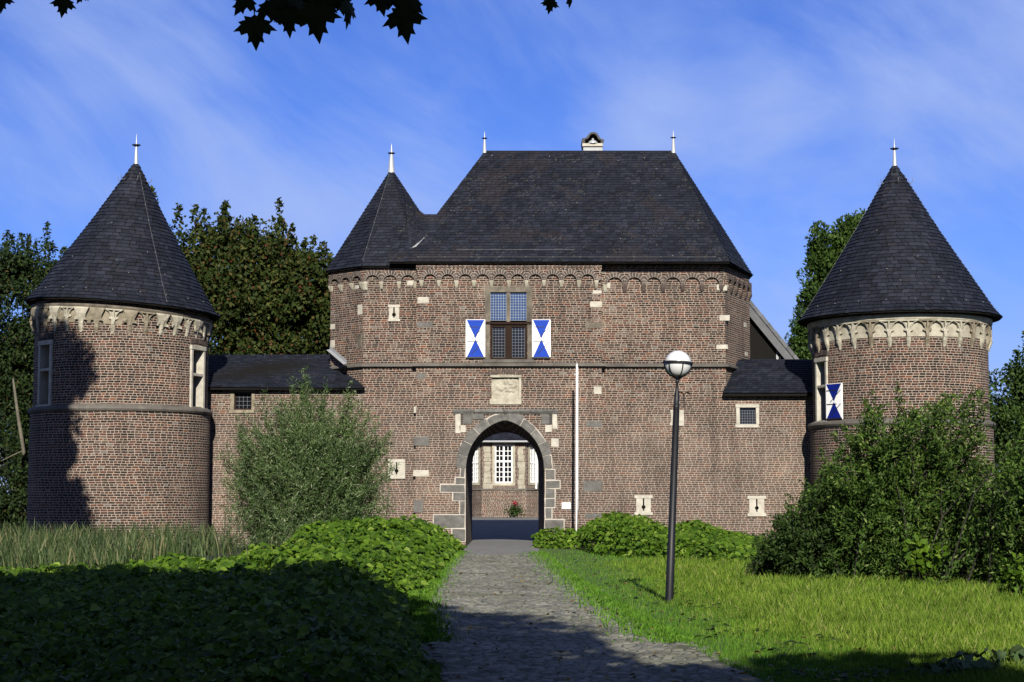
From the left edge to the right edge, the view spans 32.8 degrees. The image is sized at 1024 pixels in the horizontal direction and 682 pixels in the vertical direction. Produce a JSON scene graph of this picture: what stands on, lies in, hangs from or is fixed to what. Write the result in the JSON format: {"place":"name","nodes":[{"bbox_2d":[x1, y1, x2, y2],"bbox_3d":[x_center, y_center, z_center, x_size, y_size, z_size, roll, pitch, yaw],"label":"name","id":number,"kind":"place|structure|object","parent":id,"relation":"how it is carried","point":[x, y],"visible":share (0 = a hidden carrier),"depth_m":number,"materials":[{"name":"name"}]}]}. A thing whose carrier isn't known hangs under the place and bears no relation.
{"place":"outdoors","nodes":[
{"label":"outdoors","id":0,"kind":"place"},
{"bbox_2d":[0,498,593,681],"bbox_3d":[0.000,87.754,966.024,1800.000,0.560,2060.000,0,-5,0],"label":"ground","id":1,"kind":"structure","parent":0,"point":[430,653],"depth_m":19.01,"materials":[{"name":"green plant"}]},
{"bbox_2d":[24,134,219,544],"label":"round tower","id":2,"kind":"structure","parent":1,"relation":"on","point":[123,314],"depth_m":61.51,"materials":[{"name":"brick"}]},
{"bbox_2d":[36,333,53,406],"bbox_3d":[-16.493,1.038,62.084,0.490,2.610,0.970,5,-7,-44],"label":"window","id":3,"kind":"structure","parent":2,"relation":"in","point":[45,348],"depth_m":62.18,"materials":[{"name":"white stone"}]},
{"bbox_2d":[189,338,205,408],"bbox_3d":[-11.560,1.244,63.193,0.490,2.651,1.070,-2,-5,19],"label":"window","id":4,"kind":"structure","parent":2,"relation":"in","point":[197,353],"depth_m":63.49,"materials":[{"name":"white stone"}]},
{"bbox_2d":[0,515,333,570],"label":"reeds","id":5,"kind":"object","parent":1,"relation":"on","point":[31,549],"visible":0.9,"depth_m":43.73,"materials":[{"name":"green plant"}]},
{"bbox_2d":[0,514,466,681],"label":"ground cover plants","id":6,"kind":"object","parent":1,"relation":"on","point":[294,598],"visible":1,"depth_m":20.01,"materials":[{"name":"green plant"}]},
{"bbox_2d":[0,0,571,50],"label":"maple tree","id":7,"kind":"object","parent":1,"relation":"on","point":[404,16],"visible":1,"depth_m":5.75,"materials":[{"name":"green plant"}]},
{"bbox_2d":[208,346,364,544],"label":"castle wing","id":8,"kind":"structure","parent":1,"relation":"on","point":[237,384],"depth_m":65.34,"materials":[{"name":"brown brick"}]},
{"bbox_2d":[229,390,254,412],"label":"window","id":9,"kind":"structure","parent":8,"relation":"in","point":[244,401],"depth_m":65.42,"materials":[{"name":"beige stone"}]},
{"bbox_2d":[217,365,400,551],"bbox_3d":[-6.665,3.885,57.244,6.222,6.268,6.476,0,-5,0],"label":"willow shrub","id":10,"kind":"object","parent":1,"relation":"on","point":[310,477],"visible":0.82,"depth_m":56.58,"materials":[{"name":"green plant"}]},
{"bbox_2d":[373,543,464,598],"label":"ground cover plants","id":11,"kind":"object","parent":1,"relation":"on","point":[406,582],"visible":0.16,"depth_m":30.77,"materials":[{"name":"green plant"}]},
{"bbox_2d":[326,131,752,544],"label":"gatehouse","id":12,"kind":"object","parent":1,"relation":"on","point":[502,291],"visible":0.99,"depth_m":65.41,"materials":[{"name":"brick"}]},
{"bbox_2d":[482,287,533,362],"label":"window","id":13,"kind":"structure","parent":12,"relation":"in","point":[512,341],"depth_m":65.36,"materials":[{"name":"stone"}]},
{"bbox_2d":[562,503,570,508],"bbox_3d":[2.018,6.119,64.705,0.332,0.234,0.054,0,-5,0],"label":"wall sign","id":14,"kind":"object","parent":12,"relation":"attached to","point":[566,505],"visible":1,"depth_m":64.68,"materials":[{"name":"white paint"}]},
{"bbox_2d":[722,359,812,538],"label":"castle wing","id":15,"kind":"structure","parent":1,"relation":"on","point":[769,410],"depth_m":65.19,"materials":[{"name":"brown brick"}]},
{"bbox_2d":[735,404,758,427],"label":"window","id":16,"kind":"structure","parent":15,"relation":"in","point":[745,413],"depth_m":65.29,"materials":[{"name":"white stone"}]},
{"bbox_2d":[797,140,1002,541],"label":"round tower","id":17,"kind":"structure","parent":1,"relation":"on","point":[902,300],"depth_m":61.91,"materials":[{"name":"brick"}]},
{"bbox_2d":[814,350,827,422],"bbox_3d":[11.403,1.664,63.269,0.490,2.637,0.980,1,-5,-16],"label":"window","id":18,"kind":"structure","parent":17,"relation":"in","point":[821,364],"depth_m":63.52,"materials":[{"name":"white stone"}]},
{"bbox_2d":[989,330,1023,527],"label":"round tree","id":19,"kind":"object","parent":1,"relation":"on","point":[1004,435],"visible":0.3,"depth_m":76.97,"materials":[{"name":"green plant"}]},
{"bbox_2d":[464,539,539,553],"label":"path","id":20,"kind":"structure","parent":0,"point":[496,546],"depth_m":62.64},
{"bbox_2d":[472,517,537,538],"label":"courtyard","id":21,"kind":"structure","parent":0,"point":[504,527],"depth_m":86.36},
{"bbox_2d":[1,378,25,519],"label":"bare tree","id":22,"kind":"object","parent":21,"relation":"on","point":[23,451],"visible":0.88,"depth_m":76.39,"materials":[{"name":"brown plant"}]},
{"bbox_2d":[0,416,28,532],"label":"understory shrub","id":23,"kind":"object","parent":21,"relation":"on","point":[11,501],"visible":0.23,"depth_m":76.33,"materials":[{"name":"green plant"}]},
{"bbox_2d":[0,221,67,491],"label":"robinia tree","id":24,"kind":"object","parent":21,"relation":"on","point":[22,276],"visible":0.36,"depth_m":83.85,"materials":[{"name":"green plant"}]},
{"bbox_2d":[150,185,333,354],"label":"maple tree","id":25,"kind":"object","parent":21,"relation":"on","point":[261,292],"visible":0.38,"depth_m":77.86,"materials":[{"name":"green plant"}]},
{"bbox_2d":[472,432,537,516],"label":"manor house","id":26,"kind":"structure","parent":21,"relation":"on","point":[504,470],"depth_m":109.75,"materials":[{"name":"brick"}]},
{"bbox_2d":[472,445,479,484],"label":"window","id":27,"kind":"structure","parent":26,"relation":"in","point":[476,459],"depth_m":110.42,"materials":[{"name":"wood"}]},
{"bbox_2d":[492,443,514,485],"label":"window","id":28,"kind":"structure","parent":26,"relation":"in","point":[503,454],"depth_m":109.80,"materials":[{"name":"wood"}]},
{"bbox_2d":[528,445,537,484],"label":"window","id":29,"kind":"structure","parent":26,"relation":"in","point":[531,452],"depth_m":110.50,"materials":[{"name":"wood"}]},
{"bbox_2d":[503,501,525,516],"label":"rose bush","id":30,"kind":"object","parent":21,"relation":"on","point":[513,510],"visible":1,"depth_m":108.00,"materials":[{"name":"green plant"}]},
{"bbox_2d":[749,300,798,358],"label":"gabled outbuilding","id":31,"kind":"structure","parent":21,"relation":"on","point":[767,341],"depth_m":76.23,"materials":[{"name":"stone"}]},
{"bbox_2d":[784,208,864,358],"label":"tree","id":32,"kind":"object","parent":21,"relation":"on","point":[822,255],"visible":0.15,"depth_m":83.90,"materials":[{"name":"green plant"}]},
{"bbox_2d":[0,0,1023,491],"label":"sky","id":33,"kind":"structure","parent":0,"point":[785,116],"materials":[{"name":"blue"}]},
{"bbox_2d":[407,550,695,643],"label":"verge grass","id":34,"kind":"structure","parent":0,"point":[420,609],"depth_m":24.98,"materials":[{"name":"green plant"}]},
{"bbox_2d":[428,554,779,681],"bbox_3d":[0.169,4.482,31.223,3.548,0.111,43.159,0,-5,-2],"label":"road cobbles","id":35,"kind":"object","parent":0,"point":[510,563],"visible":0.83,"depth_m":20.49,"materials":[{"name":"stone"}]},
{"bbox_2d":[539,546,1023,681],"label":"lawn","id":36,"kind":"structure","parent":0,"point":[564,550],"depth_m":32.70,"materials":[{"name":"green plant"}]},
{"bbox_2d":[574,363,577,546],"bbox_3d":[2.345,4.158,63.178,0.141,6.769,0.096,0,-5,0],"label":"flagpole","id":37,"kind":"object","parent":36,"relation":"on","point":[576,484],"visible":0.92,"depth_m":63.14,"materials":[{"name":"white metal"}]},
{"bbox_2d":[530,510,764,562],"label":"ground cover plants","id":38,"kind":"object","parent":36,"relation":"on","point":[641,534],"visible":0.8,"depth_m":51.20,"materials":[{"name":"green plant"}]},
{"bbox_2d":[420,551,913,681],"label":"fallen leaves","id":39,"kind":"object","parent":36,"relation":"on","point":[569,679],"visible":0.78,"depth_m":18.53,"materials":[{"name":"brown plant"}]},
{"bbox_2d":[663,351,692,601],"bbox_3d":[2.640,2.186,27.518,0.484,4.083,0.484,0,-5,0],"label":"street lamp","id":40,"kind":"object","parent":36,"relation":"on","point":[678,366],"visible":0.96,"depth_m":27.48,"materials":[{"name":"black metal"}]},
{"bbox_2d":[575,559,1006,681],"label":"lawn weeds","id":41,"kind":"object","parent":36,"relation":"on","point":[875,671],"visible":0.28,"depth_m":16.14,"materials":[{"name":"green plant"}]},
{"bbox_2d":[742,456,856,579],"bbox_3d":[5.753,3.571,34.477,2.449,2.610,3.450,0,-5,0],"label":"bramble bush","id":42,"kind":"object","parent":36,"relation":"on","point":[795,546],"visible":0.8,"depth_m":33.93,"materials":[{"name":"green plant"}]},
{"bbox_2d":[722,380,1006,581],"bbox_3d":[7.224,2.851,34.781,6.173,4.103,6.534,0,-5,0],"label":"glossy shrub","id":43,"kind":"object","parent":36,"relation":"on","point":[893,497],"visible":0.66,"depth_m":33.72,"materials":[{"name":"green plant"}]},
{"bbox_2d":[899,528,949,582],"bbox_3d":[7.471,3.954,31.626,0.807,1.095,0.768,0,-5,0],"label":"maple sapling","id":44,"kind":"object","parent":36,"relation":"on","point":[918,563],"visible":0.94,"depth_m":31.57,"materials":[{"name":"green plant"}]},
{"bbox_2d":[920,659,962,677],"bbox_3d":[3.961,3.019,15.987,0.387,0.179,0.381,-3,-6,27],"label":"butterbur plant","id":45,"kind":"object","parent":36,"relation":"on","point":[936,667],"visible":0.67,"depth_m":15.93,"materials":[{"name":"green plant"}]},
{"bbox_2d":[939,651,1001,672],"bbox_3d":[4.234,2.997,16.142,0.566,0.252,0.599,-3,-6,28],"label":"butterbur plant","id":46,"kind":"object","parent":36,"relation":"on","point":[979,663],"visible":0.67,"depth_m":16.07,"materials":[{"name":"green plant"}]},
{"bbox_2d":[930,399,1023,586],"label":"glossy shrub","id":47,"kind":"object","parent":36,"relation":"on","point":[1005,540],"visible":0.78,"depth_m":31.38,"materials":[{"name":"green plant"}]},
{"bbox_2d":[980,647,1023,666],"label":"butterbur plant","id":48,"kind":"object","parent":36,"relation":"on","point":[1000,654],"visible":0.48,"depth_m":16.31,"materials":[{"name":"green plant"}]},
{"bbox_2d":[996,551,1023,597],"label":"shrub","id":49,"kind":"object","parent":36,"relation":"on","point":[1016,582],"visible":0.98,"depth_m":28.15,"materials":[{"name":"green plant"}]},
{"bbox_2d":[1008,644,1023,660],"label":"butterbur plant","id":50,"kind":"object","parent":36,"relation":"on","point":[1018,648],"visible":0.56,"depth_m":16.55,"materials":[{"name":"green plant"}]},
{"bbox_2d":[563,554,1023,681],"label":"meadow grass","id":51,"kind":"structure","parent":0,"point":[924,620],"depth_m":23.40,"materials":[{"name":"green plant"}]}
]}

